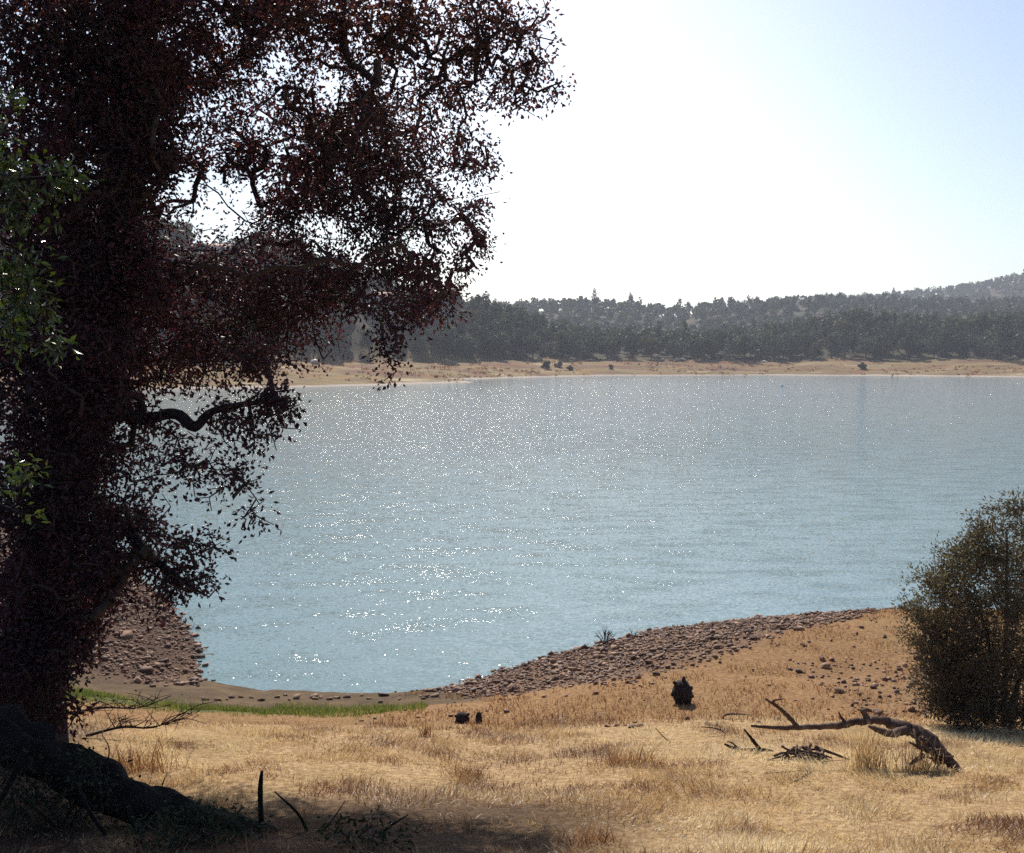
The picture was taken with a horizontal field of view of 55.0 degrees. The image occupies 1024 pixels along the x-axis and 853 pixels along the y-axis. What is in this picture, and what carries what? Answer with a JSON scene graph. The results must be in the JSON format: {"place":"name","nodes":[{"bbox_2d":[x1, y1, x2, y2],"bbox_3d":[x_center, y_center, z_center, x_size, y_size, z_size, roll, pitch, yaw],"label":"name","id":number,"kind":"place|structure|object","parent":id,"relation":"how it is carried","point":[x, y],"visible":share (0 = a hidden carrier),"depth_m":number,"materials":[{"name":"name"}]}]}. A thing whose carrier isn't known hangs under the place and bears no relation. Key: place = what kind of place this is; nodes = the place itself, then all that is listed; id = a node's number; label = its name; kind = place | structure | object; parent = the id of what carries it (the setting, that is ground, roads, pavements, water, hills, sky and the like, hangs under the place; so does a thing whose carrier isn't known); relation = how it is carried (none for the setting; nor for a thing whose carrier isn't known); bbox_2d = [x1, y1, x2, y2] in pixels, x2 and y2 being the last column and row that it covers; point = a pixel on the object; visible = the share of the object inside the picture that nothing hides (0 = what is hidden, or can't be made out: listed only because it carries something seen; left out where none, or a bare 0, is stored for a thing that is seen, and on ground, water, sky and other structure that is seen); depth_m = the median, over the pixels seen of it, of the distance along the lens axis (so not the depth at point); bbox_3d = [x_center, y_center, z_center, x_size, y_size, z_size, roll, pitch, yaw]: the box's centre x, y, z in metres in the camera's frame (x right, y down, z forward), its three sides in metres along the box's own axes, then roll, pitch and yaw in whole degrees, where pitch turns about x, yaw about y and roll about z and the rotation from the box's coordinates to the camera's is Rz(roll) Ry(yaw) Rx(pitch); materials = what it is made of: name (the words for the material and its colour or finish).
{"place":"outdoors","nodes":[
{"label":"outdoors","id":0,"kind":"place"},
{"bbox_2d":[66,683,429,720],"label":"green grass","id":1,"kind":"structure","parent":0,"point":[282,709],"depth_m":16.08,"materials":[{"name":"plant"}]},
{"bbox_2d":[0,375,1023,692],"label":"lake water","id":2,"kind":"structure","parent":0,"point":[440,535],"depth_m":42.84,"materials":[{"name":"liquid"}]},
{"bbox_2d":[0,250,1023,852],"bbox_3d":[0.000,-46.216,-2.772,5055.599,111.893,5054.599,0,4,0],"label":"ground","id":3,"kind":"structure","parent":0,"point":[746,658],"depth_m":12.96,"materials":[{"name":"plant"}]},
{"bbox_2d":[0,74,105,529],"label":"bay tree","id":4,"kind":"object","parent":3,"relation":"on","point":[12,183],"visible":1,"depth_m":4.74,"materials":[{"name":"green plant"}]},
{"bbox_2d":[0,734,140,836],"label":"bramble","id":5,"kind":"object","parent":3,"relation":"on","point":[28,800],"visible":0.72,"depth_m":7.78,"materials":[{"name":"green plant"}]},
{"bbox_2d":[68,689,171,715],"bbox_3d":[-5.693,4.007,14.254,1.613,0.394,0.452,0,4,0],"label":"weed","id":6,"kind":"object","parent":3,"relation":"on","point":[119,707],"visible":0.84,"depth_m":14.28,"materials":[{"name":"brown plant"}]},
{"bbox_2d":[118,630,132,638],"bbox_3d":[-8.670,4.702,22.012,0.357,0.173,0.294,-21,20,-34],"label":"stone","id":7,"kind":"object","parent":3,"relation":"on","point":[127,634],"visible":0.97,"depth_m":21.98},
{"bbox_2d":[87,734,200,776],"bbox_3d":[-3.704,3.322,9.880,1.405,0.509,0.890,0,4,0],"label":"weed","id":8,"kind":"object","parent":3,"relation":"on","point":[140,764],"visible":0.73,"depth_m":9.86,"materials":[{"name":"plant"}]},
{"bbox_2d":[139,666,153,672],"bbox_3d":[-7.435,4.947,19.951,0.373,0.124,0.246,-5,9,38],"label":"stone","id":9,"kind":"object","parent":3,"relation":"on","point":[148,669],"visible":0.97,"depth_m":19.87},
{"bbox_2d":[86,700,216,737],"bbox_3d":[-4.337,3.518,11.857,1.580,0.445,0.616,0,4,0],"label":"dead bough","id":10,"kind":"object","parent":3,"relation":"on","point":[120,726],"visible":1,"depth_m":11.84,"materials":[{"name":"brown wood"}]},
{"bbox_2d":[146,327,168,354],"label":"oak tree","id":11,"kind":"object","parent":3,"relation":"on","point":[161,334],"visible":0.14,"depth_m":237.67,"materials":[{"name":"green plant"}]},
{"bbox_2d":[158,235,171,251],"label":"oak tree","id":12,"kind":"object","parent":3,"relation":"on","point":[166,242],"visible":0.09,"depth_m":281.05,"materials":[{"name":"green plant"}]},
{"bbox_2d":[153,216,182,244],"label":"oak tree","id":13,"kind":"object","parent":3,"relation":"on","point":[174,232],"visible":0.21,"depth_m":287.71,"materials":[{"name":"green plant"}]},
{"bbox_2d":[168,240,189,258],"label":"oak tree","id":14,"kind":"object","parent":3,"relation":"on","point":[185,247],"visible":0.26,"depth_m":287.08,"materials":[{"name":"green plant"}]},
{"bbox_2d":[170,220,192,242],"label":"oak tree","id":15,"kind":"object","parent":3,"relation":"on","point":[180,227],"visible":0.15,"depth_m":296.49,"materials":[{"name":"green plant"}]},
{"bbox_2d":[114,796,275,852],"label":"bramble","id":16,"kind":"object","parent":3,"relation":"on","point":[210,822],"visible":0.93,"depth_m":6.99,"materials":[{"name":"green plant"}]},
{"bbox_2d":[192,240,208,261],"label":"oak tree","id":17,"kind":"object","parent":3,"relation":"on","point":[204,244],"visible":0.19,"depth_m":289.86,"materials":[{"name":"green plant"}]},
{"bbox_2d":[189,312,213,345],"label":"oak tree","id":18,"kind":"object","parent":3,"relation":"on","point":[202,321],"visible":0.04,"depth_m":247.21,"materials":[{"name":"green plant"}]},
{"bbox_2d":[0,704,407,835],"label":"fallen log","id":19,"kind":"object","parent":3,"relation":"on","point":[19,730],"visible":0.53,"depth_m":7.85,"materials":[{"name":"brown wood"}]},
{"bbox_2d":[191,242,231,255],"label":"house","id":20,"kind":"structure","parent":3,"relation":"on","point":[217,246],"depth_m":330.76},
{"bbox_2d":[229,240,248,264],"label":"oak tree","id":21,"kind":"object","parent":3,"relation":"on","point":[236,253],"visible":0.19,"depth_m":307.88,"materials":[{"name":"green plant"}]},
{"bbox_2d":[261,224,281,259],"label":"pine tree","id":22,"kind":"object","parent":3,"relation":"on","point":[270,250],"visible":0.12,"depth_m":321.23,"materials":[{"name":"green plant"}]},
{"bbox_2d":[0,0,576,742],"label":"oak tree","id":23,"kind":"object","parent":3,"relation":"on","point":[132,66],"visible":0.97,"depth_m":10.21,"materials":[{"name":"red plant"}]},
{"bbox_2d":[293,693,301,699],"bbox_3d":[-3.946,4.966,17.980,0.129,0.144,0.165,1,4,20],"label":"stone","id":24,"kind":"object","parent":3,"relation":"on","point":[296,696],"visible":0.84,"depth_m":17.95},
{"bbox_2d":[320,320,342,347],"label":"oak tree","id":25,"kind":"object","parent":3,"relation":"on","point":[334,336],"visible":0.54,"depth_m":303.26,"materials":[{"name":"green plant"}]},
{"bbox_2d":[321,311,346,342],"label":"oak tree","id":26,"kind":"object","parent":3,"relation":"on","point":[338,320],"visible":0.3,"depth_m":306.33,"materials":[{"name":"green plant"}]},
{"bbox_2d":[341,317,356,339],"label":"oak tree","id":27,"kind":"object","parent":3,"relation":"on","point":[350,328],"visible":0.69,"depth_m":313.55,"materials":[{"name":"green plant"}]},
{"bbox_2d":[297,802,420,852],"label":"bramble","id":28,"kind":"object","parent":3,"relation":"on","point":[381,833],"visible":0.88,"depth_m":7.03,"materials":[{"name":"green plant"}]},
{"bbox_2d":[358,327,376,353],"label":"oak tree","id":29,"kind":"object","parent":3,"relation":"on","point":[366,340],"visible":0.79,"depth_m":310.86,"materials":[{"name":"green plant"}]},
{"bbox_2d":[360,272,381,291],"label":"oak tree","id":30,"kind":"object","parent":3,"relation":"on","point":[372,282],"visible":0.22,"depth_m":356.85,"materials":[{"name":"green plant"}]},
{"bbox_2d":[377,692,388,696],"bbox_3d":[-2.455,5.120,18.741,0.240,0.080,0.174,3,-9,5],"label":"stone","id":31,"kind":"object","parent":3,"relation":"on","point":[382,694],"visible":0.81,"depth_m":18.69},
{"bbox_2d":[362,292,405,314],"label":"house","id":32,"kind":"structure","parent":3,"relation":"on","point":[379,299],"depth_m":343.37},
{"bbox_2d":[378,278,393,291],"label":"oak tree","id":33,"kind":"object","parent":3,"relation":"on","point":[384,288],"visible":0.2,"depth_m":361.64,"materials":[{"name":"green plant"}]},
{"bbox_2d":[407,317,426,335],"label":"oak tree","id":34,"kind":"object","parent":3,"relation":"on","point":[418,331],"visible":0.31,"depth_m":341.73,"materials":[{"name":"green plant"}]},
{"bbox_2d":[416,718,435,736],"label":"weed","id":35,"kind":"object","parent":3,"relation":"on","point":[425,732],"visible":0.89,"depth_m":12.58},
{"bbox_2d":[422,327,438,346],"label":"oak tree","id":36,"kind":"object","parent":3,"relation":"on","point":[428,333],"visible":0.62,"depth_m":340.65,"materials":[{"name":"green plant"}]},
{"bbox_2d":[428,317,439,329],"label":"oak tree","id":37,"kind":"object","parent":3,"relation":"on","point":[430,326],"visible":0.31,"depth_m":352.79,"materials":[{"name":"green plant"}]},
{"bbox_2d":[440,302,458,316],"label":"oak tree","id":38,"kind":"object","parent":3,"relation":"on","point":[442,308],"visible":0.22,"depth_m":369.76,"materials":[{"name":"green plant"}]},
{"bbox_2d":[444,308,457,319],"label":"oak tree","id":39,"kind":"object","parent":3,"relation":"on","point":[450,314],"visible":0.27,"depth_m":362.92,"materials":[{"name":"green plant"}]},
{"bbox_2d":[449,294,465,309],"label":"oak tree","id":40,"kind":"object","parent":3,"relation":"on","point":[458,300],"visible":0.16,"depth_m":377.99,"materials":[{"name":"green plant"}]},
{"bbox_2d":[454,712,469,723],"bbox_3d":[-0.726,4.223,14.145,0.208,0.225,0.225,-2,5,-31],"label":"tree stump","id":41,"kind":"object","parent":3,"relation":"on","point":[462,717],"visible":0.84,"depth_m":14.08,"materials":[{"name":"brown wood"}]},
{"bbox_2d":[435,756,507,778],"bbox_3d":[-0.426,3.464,9.940,0.805,0.276,0.478,0,4,0],"label":"grass tuft","id":42,"kind":"object","parent":3,"relation":"on","point":[463,770],"visible":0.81,"depth_m":9.92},
{"bbox_2d":[463,300,484,316],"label":"oak tree","id":43,"kind":"object","parent":3,"relation":"on","point":[476,306],"visible":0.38,"depth_m":389.46,"materials":[{"name":"green plant"}]},
{"bbox_2d":[476,712,482,723],"bbox_3d":[-0.469,4.183,14.020,0.104,0.228,0.099,0,4,0],"label":"tree stump","id":44,"kind":"object","parent":3,"relation":"on","point":[479,717],"visible":0.8,"depth_m":13.98,"materials":[{"name":"brown wood"}]},
{"bbox_2d":[479,291,497,326],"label":"pine tree","id":45,"kind":"object","parent":3,"relation":"on","point":[485,297],"visible":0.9,"depth_m":382.29,"materials":[{"name":"green plant"}]},
{"bbox_2d":[487,299,506,329],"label":"pine tree","id":46,"kind":"object","parent":3,"relation":"on","point":[494,310],"visible":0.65,"depth_m":384.30,"materials":[{"name":"green plant"}]},
{"bbox_2d":[500,332,513,355],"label":"pine tree","id":47,"kind":"object","parent":3,"relation":"on","point":[508,347],"visible":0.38,"depth_m":367.52,"materials":[{"name":"green plant"}]},
{"bbox_2d":[503,305,516,337],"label":"pine tree","id":48,"kind":"object","parent":3,"relation":"on","point":[510,316],"visible":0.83,"depth_m":389.43,"materials":[{"name":"green plant"}]},
{"bbox_2d":[0,533,1022,726],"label":"rubble","id":49,"kind":"object","parent":3,"relation":"on","point":[706,634],"visible":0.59,"depth_m":20.25,"materials":[{"name":"stone"}]},
{"bbox_2d":[0,684,1023,852],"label":"dry grass","id":50,"kind":"structure","parent":3,"relation":"on","point":[743,837],"depth_m":9.13,"materials":[{"name":"plant"}]},
{"bbox_2d":[509,328,526,358],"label":"oak tree","id":51,"kind":"object","parent":3,"relation":"on","point":[518,344],"visible":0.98,"depth_m":370.20,"materials":[{"name":"green plant"}]},
{"bbox_2d":[515,309,530,328],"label":"oak tree","id":52,"kind":"object","parent":3,"relation":"on","point":[521,316],"visible":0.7,"depth_m":405.31,"materials":[{"name":"green plant"}]},
{"bbox_2d":[522,335,542,359],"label":"oak tree","id":53,"kind":"object","parent":3,"relation":"on","point":[535,345],"visible":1,"depth_m":370.43,"materials":[{"name":"green plant"}]},
{"bbox_2d":[540,360,550,367],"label":"bush","id":54,"kind":"object","parent":3,"relation":"on","point":[546,363],"visible":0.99,"depth_m":343.29,"materials":[{"name":"green plant"}]},
{"bbox_2d":[536,344,555,357],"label":"oak tree","id":55,"kind":"object","parent":3,"relation":"on","point":[549,353],"visible":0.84,"depth_m":383.27,"materials":[{"name":"green plant"}]},
{"bbox_2d":[547,300,555,317],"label":"pine tree","id":56,"kind":"object","parent":3,"relation":"on","point":[551,309],"visible":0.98,"depth_m":688.51,"materials":[{"name":"green plant"}]},
{"bbox_2d":[91,216,1023,355],"bbox_3d":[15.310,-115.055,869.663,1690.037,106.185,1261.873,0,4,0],"label":"woodland","id":57,"kind":"object","parent":3,"relation":"on","point":[851,308],"visible":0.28,"depth_m":625.83,"materials":[{"name":"plant"}]},
{"bbox_2d":[555,330,575,358],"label":"oak tree","id":58,"kind":"object","parent":3,"relation":"on","point":[566,341],"visible":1,"depth_m":377.46,"materials":[{"name":"green plant"}]},
{"bbox_2d":[528,817,629,849],"bbox_3d":[0.500,2.980,7.179,0.797,0.233,0.560,1,4,14],"label":"grass tuft","id":59,"kind":"object","parent":3,"relation":"on","point":[579,839],"visible":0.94,"depth_m":7.17,"materials":[{"name":"plant"}]},
{"bbox_2d":[594,625,615,644],"bbox_3d":[2.108,4.716,22.160,0.501,0.531,0.223,0,4,6],"label":"bare sapling","id":60,"kind":"object","parent":3,"relation":"on","point":[604,641],"visible":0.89,"depth_m":22.13,"materials":[{"name":"brown wood"}]},
{"bbox_2d":[596,339,621,359],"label":"oak tree","id":61,"kind":"object","parent":3,"relation":"on","point":[605,349],"visible":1,"depth_m":382.00,"materials":[{"name":"green plant"}]},
{"bbox_2d":[586,743,674,769],"bbox_3d":[1.189,3.568,10.588,1.175,0.354,0.855,0,4,0],"label":"grass tuft","id":62,"kind":"object","parent":3,"relation":"on","point":[617,761],"visible":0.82,"depth_m":10.60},
{"bbox_2d":[624,336,639,359],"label":"oak tree","id":63,"kind":"object","parent":3,"relation":"on","point":[632,349],"visible":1,"depth_m":383.50,"materials":[{"name":"green plant"}]},
{"bbox_2d":[273,345,1022,383],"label":"bank scrub","id":64,"kind":"object","parent":3,"relation":"on","point":[580,362],"visible":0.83,"depth_m":331.53,"materials":[{"name":"plant"}]},
{"bbox_2d":[643,337,659,359],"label":"oak tree","id":65,"kind":"object","parent":3,"relation":"on","point":[650,349],"visible":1,"depth_m":383.82,"materials":[{"name":"green plant"}]},
{"bbox_2d":[664,340,686,359],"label":"oak tree","id":66,"kind":"object","parent":3,"relation":"on","point":[670,350],"visible":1,"depth_m":383.11,"materials":[{"name":"green plant"}]},
{"bbox_2d":[670,676,693,704],"bbox_3d":[2.591,4.047,15.017,0.315,0.480,0.316,4,6,45],"label":"tree stump","id":67,"kind":"object","parent":3,"relation":"on","point":[681,692],"visible":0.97,"depth_m":14.92,"materials":[{"name":"brown wood"}]},
{"bbox_2d":[367,608,1020,730],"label":"russet weeds","id":68,"kind":"object","parent":3,"relation":"on","point":[699,714],"visible":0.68,"depth_m":15.22,"materials":[{"name":"plant"}]},
{"bbox_2d":[688,337,702,358],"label":"oak tree","id":69,"kind":"object","parent":3,"relation":"on","point":[695,348],"visible":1,"depth_m":382.35,"materials":[{"name":"green plant"}]},
{"bbox_2d":[696,336,712,359],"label":"oak tree","id":70,"kind":"object","parent":3,"relation":"on","point":[704,348],"visible":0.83,"depth_m":386.81,"materials":[{"name":"green plant"}]},
{"bbox_2d":[722,713,749,717],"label":"dead twig","id":71,"kind":"object","parent":3,"relation":"on","point":[726,714],"visible":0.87,"depth_m":13.72,"materials":[{"name":"brown wood"}]},
{"bbox_2d":[733,334,752,360],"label":"oak tree","id":72,"kind":"object","parent":3,"relation":"on","point":[740,349],"visible":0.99,"depth_m":385.93,"materials":[{"name":"green plant"}]},
{"bbox_2d":[724,729,772,751],"bbox_3d":[2.630,3.473,10.875,0.547,0.303,0.128,0,4,0],"label":"forked stick","id":73,"kind":"object","parent":3,"relation":"on","point":[752,739],"visible":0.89,"depth_m":10.91,"materials":[{"name":"brown wood"}]},
{"bbox_2d":[748,314,760,326],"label":"oak tree","id":74,"kind":"object","parent":3,"relation":"on","point":[752,320],"visible":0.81,"depth_m":647.54,"materials":[{"name":"green plant"}]},
{"bbox_2d":[757,302,768,318],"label":"oak tree","id":75,"kind":"object","parent":3,"relation":"on","point":[762,310],"visible":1,"depth_m":671.97,"materials":[{"name":"green plant"}]},
{"bbox_2d":[756,344,772,360],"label":"oak tree","id":76,"kind":"object","parent":3,"relation":"on","point":[762,353],"visible":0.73,"depth_m":389.22,"materials":[{"name":"green plant"}]},
{"bbox_2d":[766,323,784,361],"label":"pine tree","id":77,"kind":"object","parent":3,"relation":"on","point":[774,339],"visible":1,"depth_m":384.71,"materials":[{"name":"green plant"}]},
{"bbox_2d":[785,337,802,361],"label":"oak tree","id":78,"kind":"object","parent":3,"relation":"on","point":[794,349],"visible":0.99,"depth_m":383.33,"materials":[{"name":"green plant"}]},
{"bbox_2d":[766,743,847,761],"bbox_3d":[3.145,3.497,10.422,0.966,0.297,0.459,0,4,0],"label":"brush heap","id":79,"kind":"object","parent":3,"relation":"on","point":[809,750],"visible":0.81,"depth_m":10.36,"materials":[{"name":"brown wood"}]},
{"bbox_2d":[808,341,824,359],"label":"oak tree","id":80,"kind":"object","parent":3,"relation":"on","point":[816,350],"visible":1,"depth_m":382.80,"materials":[{"name":"green plant"}]},
{"bbox_2d":[825,335,840,358],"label":"oak tree","id":81,"kind":"object","parent":3,"relation":"on","point":[833,347],"visible":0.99,"depth_m":381.93,"materials":[{"name":"green plant"}]},
{"bbox_2d":[833,687,844,692],"bbox_3d":[5.280,4.268,15.825,0.181,0.159,0.142,-3,5,-37],"label":"stone","id":82,"kind":"object","parent":3,"relation":"on","point":[837,689],"visible":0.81,"depth_m":15.77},
{"bbox_2d":[837,329,853,358],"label":"pine tree","id":83,"kind":"object","parent":3,"relation":"on","point":[846,338],"visible":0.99,"depth_m":379.68,"materials":[{"name":"green plant"}]},
{"bbox_2d":[751,698,961,771],"bbox_3d":[3.484,3.084,9.873,2.118,0.730,0.520,1,4,11],"label":"fallen branch","id":84,"kind":"object","parent":3,"relation":"on","point":[919,733],"visible":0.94,"depth_m":9.85,"materials":[{"name":"brown wood"}]},
{"bbox_2d":[857,362,866,369],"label":"bush","id":85,"kind":"object","parent":3,"relation":"on","point":[862,366],"visible":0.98,"depth_m":350.64,"materials":[{"name":"green plant"}]},
{"bbox_2d":[853,336,878,358],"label":"oak tree","id":86,"kind":"object","parent":3,"relation":"on","point":[865,346],"visible":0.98,"depth_m":375.35,"materials":[{"name":"green plant"}]},
{"bbox_2d":[840,719,908,773],"bbox_3d":[3.534,3.174,9.607,0.569,0.581,0.584,-1,4,-16],"label":"grass tuft","id":87,"kind":"object","parent":3,"relation":"on","point":[863,752],"visible":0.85,"depth_m":9.62,"materials":[{"name":"plant"}]},
{"bbox_2d":[869,334,893,358],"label":"oak tree","id":88,"kind":"object","parent":3,"relation":"on","point":[881,348],"visible":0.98,"depth_m":374.89,"materials":[{"name":"green plant"}]},
{"bbox_2d":[871,309,892,344],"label":"pine tree","id":89,"kind":"object","parent":3,"relation":"on","point":[884,324],"visible":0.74,"depth_m":389.20,"materials":[{"name":"green plant"}]},
{"bbox_2d":[887,323,910,351],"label":"oak tree","id":90,"kind":"object","parent":3,"relation":"on","point":[899,332],"visible":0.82,"depth_m":387.67,"materials":[{"name":"green plant"}]},
{"bbox_2d":[897,331,918,359],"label":"oak tree","id":91,"kind":"object","parent":3,"relation":"on","point":[911,336],"visible":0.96,"depth_m":370.66,"materials":[{"name":"green plant"}]},
{"bbox_2d":[905,342,914,359],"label":"oak tree","id":92,"kind":"object","parent":3,"relation":"on","point":[910,352],"visible":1,"depth_m":370.23,"materials":[{"name":"green plant"}]},
{"bbox_2d":[887,738,946,774],"bbox_3d":[3.977,3.241,9.658,0.508,0.397,0.552,-3,5,-38],"label":"grass tuft","id":93,"kind":"object","parent":3,"relation":"on","point":[921,764],"visible":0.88,"depth_m":9.59,"materials":[{"name":"plant"}]},
{"bbox_2d":[921,339,943,358],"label":"oak tree","id":94,"kind":"object","parent":3,"relation":"on","point":[936,348],"visible":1,"depth_m":368.54,"materials":[{"name":"green plant"}]},
{"bbox_2d":[935,330,955,357],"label":"oak tree","id":95,"kind":"object","parent":3,"relation":"on","point":[946,345],"visible":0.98,"depth_m":370.68,"materials":[{"name":"green plant"}]},
{"bbox_2d":[886,487,1023,733],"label":"shrub","id":96,"kind":"object","parent":3,"relation":"on","point":[954,687],"visible":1,"depth_m":12.83,"materials":[{"name":"green plant"}]},
{"bbox_2d":[949,330,973,357],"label":"oak tree","id":97,"kind":"object","parent":3,"relation":"on","point":[960,343],"visible":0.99,"depth_m":371.03,"materials":[{"name":"green plant"}]},
{"bbox_2d":[971,312,989,339],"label":"oak tree","id":98,"kind":"object","parent":3,"relation":"on","point":[980,323],"visible":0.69,"depth_m":387.84,"materials":[{"name":"green plant"}]},
{"bbox_2d":[974,342,994,357],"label":"oak tree","id":99,"kind":"object","parent":3,"relation":"on","point":[981,349],"visible":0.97,"depth_m":365.14,"materials":[{"name":"green plant"}]},
{"bbox_2d":[984,315,1001,325],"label":"oak tree","id":100,"kind":"object","parent":3,"relation":"on","point":[993,318],"visible":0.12,"depth_m":395.92,"materials":[{"name":"green plant"}]},
{"bbox_2d":[1002,314,1015,324],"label":"oak tree","id":101,"kind":"object","parent":3,"relation":"on","point":[1006,316],"visible":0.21,"depth_m":389.35,"materials":[{"name":"green plant"}]},
{"bbox_2d":[0,0,1023,316],"label":"sky","id":102,"kind":"structure","parent":0,"point":[700,151],"materials":[{"name":"white"}]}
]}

